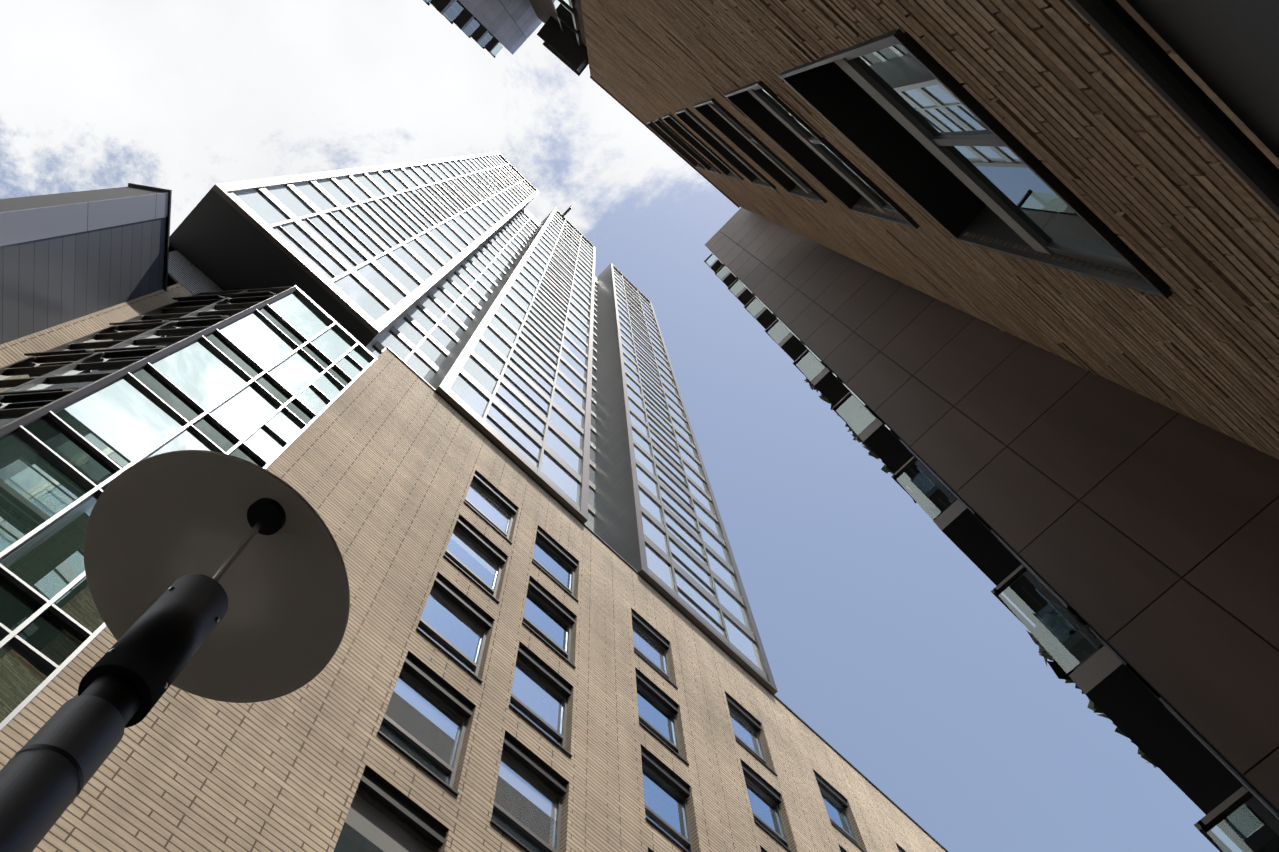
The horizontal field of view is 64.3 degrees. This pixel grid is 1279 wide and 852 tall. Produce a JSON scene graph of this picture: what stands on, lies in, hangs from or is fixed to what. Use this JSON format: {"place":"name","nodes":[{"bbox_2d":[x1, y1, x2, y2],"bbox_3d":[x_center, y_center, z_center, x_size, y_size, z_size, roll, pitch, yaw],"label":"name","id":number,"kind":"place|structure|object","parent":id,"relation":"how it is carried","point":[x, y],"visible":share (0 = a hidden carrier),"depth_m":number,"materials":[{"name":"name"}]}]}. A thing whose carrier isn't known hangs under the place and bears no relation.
{"place":"outdoors","nodes":[
{"label":"outdoors","id":0,"kind":"place"},
{"bbox_2d":[0,347,948,851],"bbox_3d":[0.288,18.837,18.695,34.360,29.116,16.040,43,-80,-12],"label":"brick building","id":1,"kind":"structure","parent":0,"point":[582,689],"depth_m":18.94,"materials":[{"name":"beige brick"}]},
{"bbox_2d":[458,0,541,53],"bbox_3d":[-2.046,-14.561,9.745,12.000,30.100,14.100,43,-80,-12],"label":"panel block","id":2,"kind":"structure","parent":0,"point":[510,26],"depth_m":21.82,"materials":[{"name":"black"}]},
{"bbox_2d":[423,0,502,57],"bbox_3d":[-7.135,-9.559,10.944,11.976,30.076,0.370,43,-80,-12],"label":"balconies","id":3,"kind":"structure","parent":2,"relation":"attached to","point":[463,18],"depth_m":19.24,"materials":[{"name":"grey"}]},
{"bbox_2d":[0,0,1242,851],"label":"sky","id":4,"kind":"structure","parent":0,"point":[876,630],"materials":[{"name":"blue"}]},
{"bbox_2d":[529,0,1278,459],"bbox_3d":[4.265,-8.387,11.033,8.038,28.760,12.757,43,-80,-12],"label":"brick building","id":5,"kind":"structure","parent":0,"point":[1089,186],"depth_m":4.88,"materials":[{"name":"brown brick"}]},
{"bbox_2d":[705,207,1278,812],"bbox_3d":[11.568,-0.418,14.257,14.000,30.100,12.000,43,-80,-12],"label":"panel block","id":6,"kind":"structure","parent":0,"point":[1137,533],"depth_m":7.06,"materials":[{"name":"black"}]},
{"bbox_2d":[704,254,1278,851],"bbox_3d":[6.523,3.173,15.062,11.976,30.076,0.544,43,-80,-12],"label":"balconies","id":7,"kind":"structure","parent":6,"relation":"attached to","point":[1202,774],"depth_m":6.51,"materials":[{"name":"grey metal"}]},
{"label":"ground","id":8,"kind":"structure","parent":0,"visible":0},
{"bbox_2d":[0,183,171,344],"bbox_3d":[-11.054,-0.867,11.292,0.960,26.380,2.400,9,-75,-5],"label":"building","id":9,"kind":"structure","parent":8,"relation":"on","point":[67,257],"depth_m":19.95,"materials":[{"name":"grey metal"}]},
{"bbox_2d":[0,450,349,851],"bbox_3d":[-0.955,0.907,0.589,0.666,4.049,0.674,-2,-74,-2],"label":"street lamp","id":10,"kind":"object","parent":8,"relation":"on","point":[217,576],"visible":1,"depth_m":2.41,"materials":[{"name":"black metal"}]},
{"bbox_2d":[0,285,377,730],"bbox_3d":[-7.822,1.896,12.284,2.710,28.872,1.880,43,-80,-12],"label":"glass box","id":11,"kind":"object","parent":8,"relation":"on","point":[266,386],"visible":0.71,"depth_m":15.29,"materials":[{"name":"grey"}]},
{"bbox_2d":[0,286,296,438],"bbox_3d":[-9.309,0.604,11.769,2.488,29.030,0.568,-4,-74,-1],"label":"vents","id":12,"kind":"object","parent":11,"relation":"attached to","point":[35,381],"visible":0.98,"depth_m":18.11,"materials":[{"name":"dark metal"}]},
{"bbox_2d":[167,152,777,834],"bbox_3d":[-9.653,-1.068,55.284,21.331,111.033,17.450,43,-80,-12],"label":"skyscraper","id":13,"kind":"structure","parent":8,"relation":"on","point":[481,298],"depth_m":38.48,"materials":[{"name":"grey glass"}]},
{"bbox_2d":[0,245,222,367],"bbox_3d":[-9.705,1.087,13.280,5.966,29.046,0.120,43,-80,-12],"label":"brick wall","id":14,"kind":"structure","parent":13,"relation":"attached to","point":[187,276],"depth_m":21.65,"materials":[{"name":"beige brick"}]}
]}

